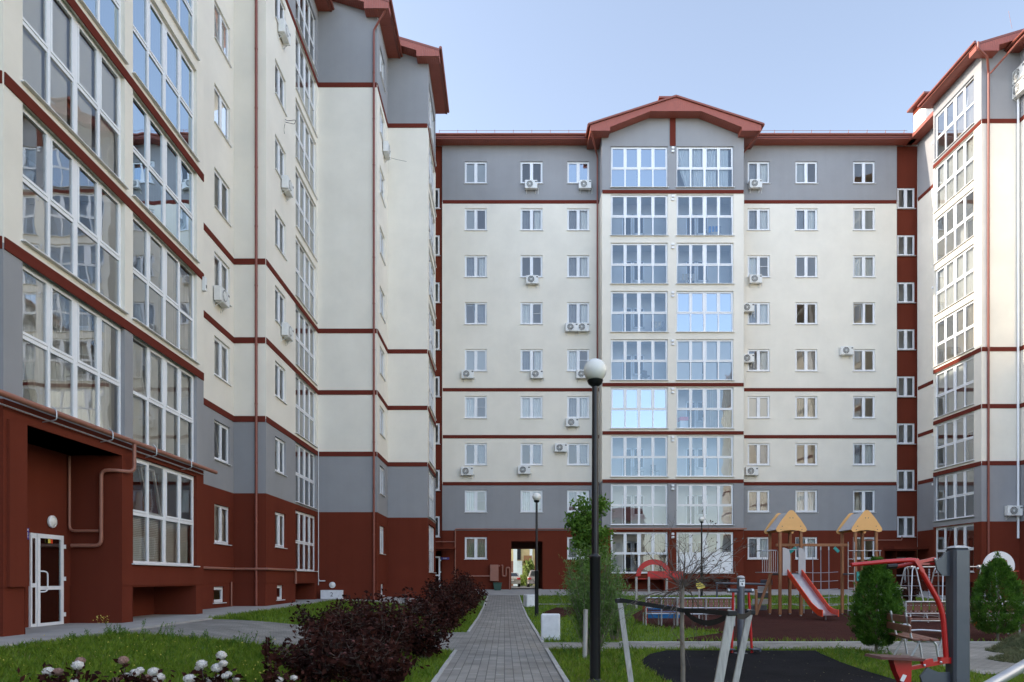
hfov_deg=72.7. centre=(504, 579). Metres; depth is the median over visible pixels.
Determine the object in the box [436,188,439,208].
window
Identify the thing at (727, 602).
long bench
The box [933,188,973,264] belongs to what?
window
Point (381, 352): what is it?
window
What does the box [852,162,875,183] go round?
window
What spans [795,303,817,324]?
window
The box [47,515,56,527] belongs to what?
wall lamp
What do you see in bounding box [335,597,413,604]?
wing pavement
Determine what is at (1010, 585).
thuja
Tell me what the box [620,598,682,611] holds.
tree strap
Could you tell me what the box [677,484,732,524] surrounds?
window
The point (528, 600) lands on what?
utility box
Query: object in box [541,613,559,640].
utility box
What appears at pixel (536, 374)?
air conditioner
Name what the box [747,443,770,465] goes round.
window
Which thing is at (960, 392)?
window
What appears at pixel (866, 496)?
window
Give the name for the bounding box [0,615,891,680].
weed
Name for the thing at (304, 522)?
window
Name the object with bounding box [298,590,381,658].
shrub
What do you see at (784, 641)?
playground kerb
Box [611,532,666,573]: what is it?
window
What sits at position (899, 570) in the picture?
door
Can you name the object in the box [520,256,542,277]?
window
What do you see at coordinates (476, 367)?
window
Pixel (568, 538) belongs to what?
window
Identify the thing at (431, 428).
window
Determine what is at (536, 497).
street lamp
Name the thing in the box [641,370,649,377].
balcony chair
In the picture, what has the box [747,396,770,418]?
window
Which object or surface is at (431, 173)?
window
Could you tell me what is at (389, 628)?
shrub
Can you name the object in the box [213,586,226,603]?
window
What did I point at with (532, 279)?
air conditioner
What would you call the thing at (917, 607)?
long bench
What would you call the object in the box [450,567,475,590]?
shrub
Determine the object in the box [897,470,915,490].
window
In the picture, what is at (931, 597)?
wing pavement
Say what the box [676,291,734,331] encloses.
window
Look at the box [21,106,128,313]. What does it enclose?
window
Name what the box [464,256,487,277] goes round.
window
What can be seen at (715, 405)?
window
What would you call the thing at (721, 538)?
window
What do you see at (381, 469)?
window
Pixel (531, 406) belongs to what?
window
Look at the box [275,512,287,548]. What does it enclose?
window
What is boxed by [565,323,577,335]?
air conditioner
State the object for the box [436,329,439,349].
window
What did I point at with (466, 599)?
shrub
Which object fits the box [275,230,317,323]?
window
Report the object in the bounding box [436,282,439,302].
window
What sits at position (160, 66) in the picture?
window
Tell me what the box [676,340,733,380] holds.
window
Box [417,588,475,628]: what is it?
shrub
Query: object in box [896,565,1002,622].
climbing frame
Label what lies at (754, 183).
air conditioner
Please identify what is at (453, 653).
path kerb
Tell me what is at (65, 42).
window
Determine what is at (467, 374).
air conditioner
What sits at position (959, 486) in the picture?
window
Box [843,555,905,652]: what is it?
thuja
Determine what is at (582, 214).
window
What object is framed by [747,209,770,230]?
window
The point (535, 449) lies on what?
window
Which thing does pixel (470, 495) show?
window
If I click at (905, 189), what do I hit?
window
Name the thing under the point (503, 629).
garden path
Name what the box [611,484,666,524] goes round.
window
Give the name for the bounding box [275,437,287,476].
window
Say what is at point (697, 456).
window
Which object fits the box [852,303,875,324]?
window
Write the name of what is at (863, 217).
window
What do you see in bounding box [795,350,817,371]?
window
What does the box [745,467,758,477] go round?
air conditioner
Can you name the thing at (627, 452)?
window
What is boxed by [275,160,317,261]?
window
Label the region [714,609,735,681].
tree stake
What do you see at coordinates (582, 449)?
window
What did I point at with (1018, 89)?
air conditioner
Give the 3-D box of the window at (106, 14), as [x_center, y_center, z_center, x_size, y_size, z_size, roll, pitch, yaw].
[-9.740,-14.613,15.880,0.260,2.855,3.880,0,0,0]
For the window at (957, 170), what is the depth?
41.42 m
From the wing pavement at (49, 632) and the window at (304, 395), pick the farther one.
the window at (304, 395)
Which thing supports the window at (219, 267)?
in the apartment building at (120, 238)
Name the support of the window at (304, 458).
in the apartment building at (120, 238)
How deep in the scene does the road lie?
63.61 m
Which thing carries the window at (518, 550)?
in the distant building at (519, 557)
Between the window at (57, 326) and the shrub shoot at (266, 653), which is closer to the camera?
the shrub shoot at (266, 653)
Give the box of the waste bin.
[493,582,501,589]
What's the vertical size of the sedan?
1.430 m
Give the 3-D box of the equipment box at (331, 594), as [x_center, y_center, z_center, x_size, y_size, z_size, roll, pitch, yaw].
[-8.927,0.790,35.998,1.120,0.460,0.305,0,0,0]
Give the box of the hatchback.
[526,570,534,586]
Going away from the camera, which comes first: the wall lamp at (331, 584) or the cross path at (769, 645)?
the cross path at (769, 645)
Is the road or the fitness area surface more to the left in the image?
the road
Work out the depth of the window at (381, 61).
37.71 m
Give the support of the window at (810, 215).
in the apartment building at (818, 233)
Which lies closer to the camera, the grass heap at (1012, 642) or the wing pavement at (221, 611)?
the grass heap at (1012, 642)
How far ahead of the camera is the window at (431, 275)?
42.48 m
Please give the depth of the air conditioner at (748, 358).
47.06 m
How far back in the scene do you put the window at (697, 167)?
46.35 m
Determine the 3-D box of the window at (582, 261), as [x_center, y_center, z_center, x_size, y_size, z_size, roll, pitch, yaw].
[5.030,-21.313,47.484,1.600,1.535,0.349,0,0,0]
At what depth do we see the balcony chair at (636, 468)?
47.03 m
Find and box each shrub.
[7,657,118,681]
[87,656,175,681]
[157,651,266,681]
[240,668,323,681]
[261,612,360,681]
[289,594,360,647]
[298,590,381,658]
[314,626,429,681]
[338,596,384,646]
[345,593,421,665]
[354,585,430,652]
[399,597,461,658]
[404,576,462,622]
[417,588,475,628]
[428,580,480,611]
[441,579,483,617]
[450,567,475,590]
[450,574,487,610]
[522,558,534,585]
[550,542,629,654]
[605,576,638,640]
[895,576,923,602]
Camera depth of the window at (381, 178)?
37.76 m
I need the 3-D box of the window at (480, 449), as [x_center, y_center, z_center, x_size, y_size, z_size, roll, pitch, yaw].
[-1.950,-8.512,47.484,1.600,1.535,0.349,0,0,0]
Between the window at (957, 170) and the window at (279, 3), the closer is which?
the window at (279, 3)
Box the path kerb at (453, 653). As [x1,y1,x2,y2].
[431,595,569,681]
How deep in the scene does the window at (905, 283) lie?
47.51 m
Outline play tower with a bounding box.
[715,510,881,619]
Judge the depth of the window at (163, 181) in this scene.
19.87 m
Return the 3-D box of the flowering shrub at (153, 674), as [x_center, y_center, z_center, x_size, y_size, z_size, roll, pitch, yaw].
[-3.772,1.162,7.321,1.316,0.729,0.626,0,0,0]
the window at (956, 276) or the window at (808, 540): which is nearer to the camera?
the window at (956, 276)
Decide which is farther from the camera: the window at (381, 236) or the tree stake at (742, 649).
the window at (381, 236)
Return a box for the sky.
[214,0,1023,134]
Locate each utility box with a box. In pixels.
[523,594,534,606]
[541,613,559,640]
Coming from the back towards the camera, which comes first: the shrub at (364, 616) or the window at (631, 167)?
the window at (631, 167)
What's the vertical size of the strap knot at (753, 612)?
0.050 m
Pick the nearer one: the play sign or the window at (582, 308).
the play sign
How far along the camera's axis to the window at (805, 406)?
47.58 m
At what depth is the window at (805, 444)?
47.46 m
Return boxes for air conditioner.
[214,285,229,315]
[278,18,290,48]
[281,175,293,200]
[281,322,293,344]
[383,141,390,162]
[461,370,474,381]
[461,467,474,478]
[518,466,531,477]
[525,180,538,193]
[526,275,539,288]
[530,370,543,378]
[554,443,567,452]
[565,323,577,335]
[566,418,579,429]
[576,370,586,381]
[577,323,589,335]
[578,180,590,190]
[744,303,754,315]
[744,354,754,365]
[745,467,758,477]
[748,179,761,192]
[748,274,761,287]
[839,346,853,359]
[1005,506,1022,519]
[1012,62,1023,84]
[1012,76,1023,103]
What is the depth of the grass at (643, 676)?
12.09 m
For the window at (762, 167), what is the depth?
47.60 m
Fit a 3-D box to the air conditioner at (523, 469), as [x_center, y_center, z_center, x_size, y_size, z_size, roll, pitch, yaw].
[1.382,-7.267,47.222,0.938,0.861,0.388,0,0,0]
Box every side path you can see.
[118,619,468,649]
[541,604,945,604]
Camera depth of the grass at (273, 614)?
23.36 m
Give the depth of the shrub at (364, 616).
14.16 m
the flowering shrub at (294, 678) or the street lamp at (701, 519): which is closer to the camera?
the flowering shrub at (294, 678)
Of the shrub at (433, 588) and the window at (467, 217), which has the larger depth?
the window at (467, 217)
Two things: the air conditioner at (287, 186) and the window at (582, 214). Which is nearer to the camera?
the air conditioner at (287, 186)
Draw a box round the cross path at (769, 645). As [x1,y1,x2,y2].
[542,642,850,648]
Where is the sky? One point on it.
(509, 64)
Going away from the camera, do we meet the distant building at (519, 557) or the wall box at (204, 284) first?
the wall box at (204, 284)
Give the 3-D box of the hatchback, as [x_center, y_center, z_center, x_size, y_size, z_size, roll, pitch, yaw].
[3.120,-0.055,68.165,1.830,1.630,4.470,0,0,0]
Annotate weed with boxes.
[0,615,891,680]
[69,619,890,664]
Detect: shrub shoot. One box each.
[261,636,273,681]
[268,652,280,681]
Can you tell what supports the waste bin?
on the pavement at (522, 592)
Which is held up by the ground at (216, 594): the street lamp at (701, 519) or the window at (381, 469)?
the street lamp at (701, 519)
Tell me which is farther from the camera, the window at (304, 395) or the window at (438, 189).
the window at (438, 189)
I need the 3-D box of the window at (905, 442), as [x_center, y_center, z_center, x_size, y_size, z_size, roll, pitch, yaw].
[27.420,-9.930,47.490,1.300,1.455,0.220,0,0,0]
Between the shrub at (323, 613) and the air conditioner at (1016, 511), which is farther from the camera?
the air conditioner at (1016, 511)
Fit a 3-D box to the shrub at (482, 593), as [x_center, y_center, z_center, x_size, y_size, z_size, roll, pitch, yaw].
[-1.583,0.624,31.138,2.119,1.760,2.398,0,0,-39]
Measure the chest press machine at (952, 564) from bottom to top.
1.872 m
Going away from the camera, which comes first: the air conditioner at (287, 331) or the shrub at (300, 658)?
the shrub at (300, 658)
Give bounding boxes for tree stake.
[617,598,633,681]
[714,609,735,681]
[732,609,751,681]
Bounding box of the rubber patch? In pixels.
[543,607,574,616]
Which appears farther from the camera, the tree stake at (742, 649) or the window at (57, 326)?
the window at (57, 326)
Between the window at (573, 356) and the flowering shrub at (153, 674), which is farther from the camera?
the window at (573, 356)
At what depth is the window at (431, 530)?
42.64 m
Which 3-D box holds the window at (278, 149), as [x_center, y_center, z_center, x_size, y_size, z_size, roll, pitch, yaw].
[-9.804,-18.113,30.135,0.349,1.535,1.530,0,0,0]
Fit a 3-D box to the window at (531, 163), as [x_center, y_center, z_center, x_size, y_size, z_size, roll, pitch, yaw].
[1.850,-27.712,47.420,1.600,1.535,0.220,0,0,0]
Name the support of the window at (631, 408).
in the apartment building at (818, 233)
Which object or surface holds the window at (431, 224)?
in the apartment building at (120, 238)
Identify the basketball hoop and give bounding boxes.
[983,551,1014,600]
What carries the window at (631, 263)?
in the apartment building at (818, 233)
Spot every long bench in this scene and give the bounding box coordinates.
[643,597,676,625]
[674,597,734,625]
[905,601,1020,633]
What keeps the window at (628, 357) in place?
in the apartment building at (818, 233)
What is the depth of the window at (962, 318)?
41.19 m
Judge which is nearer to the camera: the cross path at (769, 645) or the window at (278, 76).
the cross path at (769, 645)
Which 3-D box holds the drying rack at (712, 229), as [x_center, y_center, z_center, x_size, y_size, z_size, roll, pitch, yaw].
[14.155,-23.275,46.944,1.000,0.889,0.528,0,0,0]
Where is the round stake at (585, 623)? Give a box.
[582,609,587,659]
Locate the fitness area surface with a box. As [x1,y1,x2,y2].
[642,650,895,681]
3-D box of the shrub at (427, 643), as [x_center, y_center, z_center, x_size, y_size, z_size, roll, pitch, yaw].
[-1.483,0.945,13.112,1.357,1.242,1.043,0,0,0]
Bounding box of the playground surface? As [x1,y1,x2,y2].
[633,609,1023,640]
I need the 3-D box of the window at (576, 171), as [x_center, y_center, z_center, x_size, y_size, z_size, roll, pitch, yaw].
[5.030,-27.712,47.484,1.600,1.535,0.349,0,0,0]
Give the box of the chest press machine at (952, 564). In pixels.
[850,545,970,681]
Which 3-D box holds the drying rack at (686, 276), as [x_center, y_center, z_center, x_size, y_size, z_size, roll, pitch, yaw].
[12.364,-20.075,46.944,1.000,0.889,0.528,0,0,0]
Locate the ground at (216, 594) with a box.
[0,591,1023,681]
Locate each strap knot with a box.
[728,611,737,615]
[745,610,755,614]
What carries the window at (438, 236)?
in the apartment building at (818, 233)
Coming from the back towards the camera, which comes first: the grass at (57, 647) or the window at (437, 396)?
the window at (437, 396)
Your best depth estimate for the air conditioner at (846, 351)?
47.06 m
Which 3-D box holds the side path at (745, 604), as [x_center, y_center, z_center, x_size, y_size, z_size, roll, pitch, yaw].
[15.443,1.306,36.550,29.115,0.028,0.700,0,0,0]
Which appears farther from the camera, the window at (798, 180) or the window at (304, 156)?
the window at (798, 180)
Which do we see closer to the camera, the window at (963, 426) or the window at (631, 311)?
the window at (963, 426)
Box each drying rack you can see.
[651,321,665,330]
[680,274,695,282]
[706,226,720,234]
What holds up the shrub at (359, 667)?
on the ground at (216, 594)
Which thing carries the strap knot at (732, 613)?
attached to the tree stake at (724, 649)
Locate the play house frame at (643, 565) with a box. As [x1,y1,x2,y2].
[635,559,683,608]
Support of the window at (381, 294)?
in the apartment building at (120, 238)
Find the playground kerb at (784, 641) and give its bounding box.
[619,641,999,641]
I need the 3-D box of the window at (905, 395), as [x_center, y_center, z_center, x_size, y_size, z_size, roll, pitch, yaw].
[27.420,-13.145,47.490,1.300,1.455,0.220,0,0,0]
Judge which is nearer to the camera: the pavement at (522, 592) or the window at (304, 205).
the window at (304, 205)
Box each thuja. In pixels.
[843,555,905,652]
[970,550,1023,640]
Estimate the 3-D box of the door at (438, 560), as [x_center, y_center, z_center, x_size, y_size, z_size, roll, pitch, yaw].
[-4.820,-0.450,47.022,1.060,2.200,0.155,0,0,0]
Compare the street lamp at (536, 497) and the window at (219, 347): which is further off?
the street lamp at (536, 497)
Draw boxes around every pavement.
[0,618,211,646]
[133,599,334,618]
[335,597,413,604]
[435,589,930,595]
[917,595,1023,603]
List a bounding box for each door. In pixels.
[37,533,65,626]
[436,556,440,585]
[897,557,905,588]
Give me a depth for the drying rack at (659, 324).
46.69 m
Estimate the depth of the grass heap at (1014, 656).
13.04 m
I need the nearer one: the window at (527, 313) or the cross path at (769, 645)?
the cross path at (769, 645)
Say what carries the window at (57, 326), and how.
in the apartment building at (120, 238)
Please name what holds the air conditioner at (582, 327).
attached to the apartment building at (818, 233)
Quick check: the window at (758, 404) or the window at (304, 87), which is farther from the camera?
the window at (758, 404)
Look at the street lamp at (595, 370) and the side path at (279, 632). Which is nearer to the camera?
the street lamp at (595, 370)
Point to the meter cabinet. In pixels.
(494, 572)
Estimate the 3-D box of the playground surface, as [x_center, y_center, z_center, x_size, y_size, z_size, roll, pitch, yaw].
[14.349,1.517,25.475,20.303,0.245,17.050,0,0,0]
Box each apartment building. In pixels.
[0,0,448,636]
[214,95,928,590]
[907,11,1023,600]
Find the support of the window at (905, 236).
in the apartment building at (818, 233)
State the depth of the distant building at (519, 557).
91.70 m
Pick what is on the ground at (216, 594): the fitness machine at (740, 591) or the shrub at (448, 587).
the shrub at (448, 587)
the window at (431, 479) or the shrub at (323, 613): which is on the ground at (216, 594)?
the shrub at (323, 613)
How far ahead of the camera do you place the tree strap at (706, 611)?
7.35 m
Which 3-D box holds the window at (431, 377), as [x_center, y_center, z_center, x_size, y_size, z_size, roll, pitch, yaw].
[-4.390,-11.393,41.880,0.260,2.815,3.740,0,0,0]
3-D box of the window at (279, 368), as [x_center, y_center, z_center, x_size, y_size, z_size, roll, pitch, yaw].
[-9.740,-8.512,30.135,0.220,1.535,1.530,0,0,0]
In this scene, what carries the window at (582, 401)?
in the apartment building at (818, 233)
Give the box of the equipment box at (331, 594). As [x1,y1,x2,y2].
[320,590,342,598]
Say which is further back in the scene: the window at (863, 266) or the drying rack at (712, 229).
the window at (863, 266)
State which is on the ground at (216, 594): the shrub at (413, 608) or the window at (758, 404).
the shrub at (413, 608)
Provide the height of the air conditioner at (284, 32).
0.861 m
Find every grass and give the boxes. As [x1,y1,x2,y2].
[0,630,453,681]
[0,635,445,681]
[208,599,482,631]
[548,644,1023,681]
[551,646,1023,681]
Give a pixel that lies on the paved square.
(978, 661)
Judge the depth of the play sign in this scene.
25.98 m
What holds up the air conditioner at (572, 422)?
attached to the apartment building at (818, 233)
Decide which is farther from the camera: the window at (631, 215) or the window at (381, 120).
the window at (631, 215)
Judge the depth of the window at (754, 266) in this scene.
47.46 m
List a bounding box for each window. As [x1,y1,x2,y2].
[21,0,128,189]
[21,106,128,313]
[23,263,120,433]
[78,202,199,364]
[79,0,128,64]
[92,78,199,262]
[92,326,193,461]
[132,0,199,161]
[132,458,199,566]
[162,0,199,60]
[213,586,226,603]
[214,2,231,67]
[214,86,231,147]
[214,169,231,226]
[214,253,231,306]
[214,337,231,386]
[214,420,231,465]
[214,504,231,545]
[275,0,283,23]
[275,0,317,75]
[275,35,317,137]
[275,62,287,116]
[275,91,317,199]
[275,137,283,178]
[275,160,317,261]
[275,212,287,260]
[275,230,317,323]
[275,287,283,326]
[275,299,317,385]
[275,362,287,404]
[275,368,317,447]
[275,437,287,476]
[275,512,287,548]
[276,585,284,600]
[280,443,317,509]
[280,511,317,571]
[380,53,385,92]
[380,112,382,141]
[380,171,385,207]
[380,230,385,265]
[380,289,385,323]
[380,348,385,381]
[380,408,385,438]
[380,467,385,496]
[380,526,385,554]
[429,94,436,165]
[429,148,436,216]
[429,202,436,267]
[429,256,436,318]
[429,310,436,369]
[429,364,436,420]
[429,418,435,470]
[429,472,435,521]
[429,525,434,572]
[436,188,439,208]
[436,235,439,255]
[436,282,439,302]
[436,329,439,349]
[436,376,439,397]
[436,423,439,444]
[436,470,439,490]
[436,516,439,536]
[464,162,487,183]
[464,209,487,230]
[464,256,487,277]
[464,303,487,324]
[464,396,487,418]
[464,443,487,465]
[464,490,487,512]
[464,537,487,559]
[465,350,487,371]
[517,549,520,559]
[520,162,542,183]
[520,209,542,230]
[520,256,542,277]
[520,303,542,324]
[520,350,542,371]
[520,396,542,418]
[520,443,542,465]
[520,490,542,512]
[566,162,588,183]
[566,209,589,230]
[566,256,589,277]
[566,350,588,371]
[566,443,589,465]
[566,490,588,512]
[567,303,589,324]
[567,396,589,418]
[567,537,586,559]
[610,147,668,187]
[610,195,668,235]
[610,243,668,283]
[610,291,668,331]
[610,340,668,380]
[610,388,668,428]
[610,436,668,476]
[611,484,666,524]
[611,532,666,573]
[676,147,733,187]
[676,195,734,235]
[676,243,734,283]
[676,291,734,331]
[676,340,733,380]
[676,388,734,428]
[676,436,734,476]
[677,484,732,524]
[677,532,733,573]
[747,162,770,183]
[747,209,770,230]
[747,256,770,277]
[747,303,770,324]
[747,350,770,371]
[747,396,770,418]
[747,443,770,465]
[747,490,770,512]
[747,537,767,559]
[795,162,817,183]
[795,209,817,230]
[795,256,817,277]
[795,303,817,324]
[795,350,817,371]
[795,396,817,418]
[795,443,817,465]
[795,490,818,512]
[795,537,818,559]
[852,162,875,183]
[852,209,875,230]
[852,256,875,277]
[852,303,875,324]
[852,350,875,371]
[852,396,875,418]
[852,443,875,465]
[852,490,875,512]
[852,537,873,559]
[897,188,915,208]
[897,235,915,255]
[897,282,915,302]
[897,329,915,349]
[897,376,914,397]
[897,423,915,444]
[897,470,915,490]
[897,516,913,536]
[933,77,973,161]
[933,133,973,213]
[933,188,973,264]
[933,244,974,315]
[933,300,974,367]
[933,356,973,418]
[933,468,973,521]
[934,412,973,469]
[936,523,973,572]
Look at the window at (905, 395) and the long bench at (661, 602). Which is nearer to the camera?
the long bench at (661, 602)
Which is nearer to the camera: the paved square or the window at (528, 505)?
the paved square
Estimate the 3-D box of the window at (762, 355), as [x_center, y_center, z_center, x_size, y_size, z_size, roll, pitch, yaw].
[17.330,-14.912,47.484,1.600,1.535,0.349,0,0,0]
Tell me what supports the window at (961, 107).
in the apartment building at (967, 111)
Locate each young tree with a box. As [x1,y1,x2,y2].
[560,492,615,575]
[599,510,756,681]
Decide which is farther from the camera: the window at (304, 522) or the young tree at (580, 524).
the window at (304, 522)
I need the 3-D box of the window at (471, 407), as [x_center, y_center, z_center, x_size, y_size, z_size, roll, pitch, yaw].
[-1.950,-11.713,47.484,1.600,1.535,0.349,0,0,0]
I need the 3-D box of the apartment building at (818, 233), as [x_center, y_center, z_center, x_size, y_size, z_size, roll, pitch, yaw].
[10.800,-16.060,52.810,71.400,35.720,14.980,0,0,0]
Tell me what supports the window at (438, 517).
in the apartment building at (818, 233)
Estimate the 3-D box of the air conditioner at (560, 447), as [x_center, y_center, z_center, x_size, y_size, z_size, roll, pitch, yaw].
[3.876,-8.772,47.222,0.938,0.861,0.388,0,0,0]
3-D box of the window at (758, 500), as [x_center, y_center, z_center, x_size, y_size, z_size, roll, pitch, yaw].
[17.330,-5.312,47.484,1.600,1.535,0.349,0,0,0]
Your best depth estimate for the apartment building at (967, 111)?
40.03 m
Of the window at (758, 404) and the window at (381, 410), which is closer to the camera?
the window at (381, 410)
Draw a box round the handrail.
[984,659,1023,681]
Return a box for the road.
[511,586,534,587]
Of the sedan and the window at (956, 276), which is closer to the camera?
the window at (956, 276)
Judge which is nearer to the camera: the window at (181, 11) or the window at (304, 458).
the window at (181, 11)
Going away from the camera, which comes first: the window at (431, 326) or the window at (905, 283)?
the window at (431, 326)
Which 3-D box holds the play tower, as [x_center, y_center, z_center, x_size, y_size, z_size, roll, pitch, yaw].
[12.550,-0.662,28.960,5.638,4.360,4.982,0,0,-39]
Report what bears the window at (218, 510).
in the apartment building at (120, 238)
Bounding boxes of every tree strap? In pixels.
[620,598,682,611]
[683,608,727,615]
[685,613,725,625]
[737,610,750,618]
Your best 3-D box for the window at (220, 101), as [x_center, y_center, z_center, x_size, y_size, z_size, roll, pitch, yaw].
[-11.050,-18.113,27.150,0.220,1.535,1.600,0,0,0]
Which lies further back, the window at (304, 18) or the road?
the road
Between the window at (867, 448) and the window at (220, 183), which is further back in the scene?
the window at (867, 448)
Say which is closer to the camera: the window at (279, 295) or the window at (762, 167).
the window at (279, 295)
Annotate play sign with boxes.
[696,579,704,618]
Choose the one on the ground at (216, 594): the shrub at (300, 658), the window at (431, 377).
the shrub at (300, 658)
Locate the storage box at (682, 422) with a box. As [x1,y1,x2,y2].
[678,417,688,427]
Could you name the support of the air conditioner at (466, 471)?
attached to the apartment building at (818, 233)
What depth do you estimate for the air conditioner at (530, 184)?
47.06 m
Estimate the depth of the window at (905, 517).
47.53 m
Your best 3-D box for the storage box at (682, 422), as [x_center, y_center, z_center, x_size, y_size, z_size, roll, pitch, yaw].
[12.040,-10.465,46.800,0.600,0.850,0.440,0,0,0]
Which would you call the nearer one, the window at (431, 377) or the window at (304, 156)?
the window at (304, 156)
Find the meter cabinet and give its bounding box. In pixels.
[490,565,498,580]
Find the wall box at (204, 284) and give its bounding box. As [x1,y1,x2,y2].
[202,277,206,291]
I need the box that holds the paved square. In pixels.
[824,642,1023,673]
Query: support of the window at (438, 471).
in the apartment building at (818, 233)
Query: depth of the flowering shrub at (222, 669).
7.34 m
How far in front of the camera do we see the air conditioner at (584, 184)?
47.06 m
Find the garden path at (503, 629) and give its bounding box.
[437,595,563,681]
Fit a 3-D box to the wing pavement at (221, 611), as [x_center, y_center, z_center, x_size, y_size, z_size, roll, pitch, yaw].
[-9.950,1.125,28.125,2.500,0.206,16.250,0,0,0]
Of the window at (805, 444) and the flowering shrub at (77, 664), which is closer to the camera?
the flowering shrub at (77, 664)
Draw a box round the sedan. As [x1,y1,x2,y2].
[511,573,520,586]
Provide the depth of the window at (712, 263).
47.56 m
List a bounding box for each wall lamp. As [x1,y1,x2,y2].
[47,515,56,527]
[329,582,334,587]
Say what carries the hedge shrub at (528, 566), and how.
on the road
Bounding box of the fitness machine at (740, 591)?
[727,576,760,653]
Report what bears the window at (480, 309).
in the apartment building at (818, 233)
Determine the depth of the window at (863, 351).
47.45 m
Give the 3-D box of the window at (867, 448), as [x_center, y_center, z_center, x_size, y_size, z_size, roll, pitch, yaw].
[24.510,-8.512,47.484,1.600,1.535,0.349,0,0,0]
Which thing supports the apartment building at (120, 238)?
on the ground at (216, 594)
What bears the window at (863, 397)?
in the apartment building at (818, 233)
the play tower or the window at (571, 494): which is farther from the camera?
the window at (571, 494)
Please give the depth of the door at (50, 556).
16.84 m
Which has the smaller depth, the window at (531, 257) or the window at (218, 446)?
the window at (218, 446)
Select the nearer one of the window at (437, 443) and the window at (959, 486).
the window at (959, 486)
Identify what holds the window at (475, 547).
in the apartment building at (818, 233)
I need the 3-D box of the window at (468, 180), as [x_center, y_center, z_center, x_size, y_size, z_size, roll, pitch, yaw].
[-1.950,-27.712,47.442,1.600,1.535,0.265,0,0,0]
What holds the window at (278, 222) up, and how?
in the apartment building at (120, 238)
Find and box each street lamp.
[532,493,540,616]
[584,358,606,681]
[699,517,703,595]
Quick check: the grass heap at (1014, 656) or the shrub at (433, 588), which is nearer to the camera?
the grass heap at (1014, 656)
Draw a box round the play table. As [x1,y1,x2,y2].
[642,605,679,623]
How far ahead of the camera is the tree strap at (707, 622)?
7.42 m
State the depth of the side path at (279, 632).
17.09 m
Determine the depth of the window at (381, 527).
37.87 m
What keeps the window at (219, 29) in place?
in the apartment building at (120, 238)
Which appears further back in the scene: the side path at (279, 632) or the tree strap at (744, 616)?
the side path at (279, 632)
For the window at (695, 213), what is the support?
in the apartment building at (818, 233)
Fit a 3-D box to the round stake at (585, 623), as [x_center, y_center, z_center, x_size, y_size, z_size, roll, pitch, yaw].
[1.557,1.080,13.400,0.106,1.002,0.090,0,0,0]
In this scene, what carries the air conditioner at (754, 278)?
attached to the apartment building at (818, 233)
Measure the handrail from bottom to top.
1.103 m
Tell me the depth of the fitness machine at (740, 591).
14.26 m
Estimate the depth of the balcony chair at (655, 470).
47.02 m
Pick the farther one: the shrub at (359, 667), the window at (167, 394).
the window at (167, 394)
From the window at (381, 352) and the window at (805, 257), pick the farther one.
the window at (805, 257)
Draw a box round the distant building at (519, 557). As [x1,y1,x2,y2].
[511,549,534,585]
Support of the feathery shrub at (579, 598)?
on the ground at (216, 594)
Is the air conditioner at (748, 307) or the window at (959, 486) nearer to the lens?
the window at (959, 486)
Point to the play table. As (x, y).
(656, 615)
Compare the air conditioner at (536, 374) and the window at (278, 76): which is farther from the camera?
the air conditioner at (536, 374)
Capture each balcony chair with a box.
[635,465,642,475]
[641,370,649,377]
[650,465,657,475]
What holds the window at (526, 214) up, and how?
in the apartment building at (818, 233)
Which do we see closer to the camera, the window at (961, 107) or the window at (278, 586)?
the window at (278, 586)
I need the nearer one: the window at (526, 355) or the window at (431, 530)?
the window at (431, 530)
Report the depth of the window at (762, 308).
47.58 m
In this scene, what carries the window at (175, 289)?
in the apartment building at (120, 238)
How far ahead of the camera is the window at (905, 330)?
47.51 m
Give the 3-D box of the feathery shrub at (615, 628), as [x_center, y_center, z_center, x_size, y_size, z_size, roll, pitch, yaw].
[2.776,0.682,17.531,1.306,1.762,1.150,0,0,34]
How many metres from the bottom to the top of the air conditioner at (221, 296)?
0.861 m
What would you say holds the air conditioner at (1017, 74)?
attached to the apartment building at (967, 111)
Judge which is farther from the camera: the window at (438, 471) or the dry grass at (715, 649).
the window at (438, 471)
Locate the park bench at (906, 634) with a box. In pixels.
[878,609,941,657]
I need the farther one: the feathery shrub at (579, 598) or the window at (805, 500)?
the window at (805, 500)
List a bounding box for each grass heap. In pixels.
[984,630,1023,652]
[984,648,1023,662]
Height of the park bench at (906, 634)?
0.932 m
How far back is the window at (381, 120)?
37.60 m

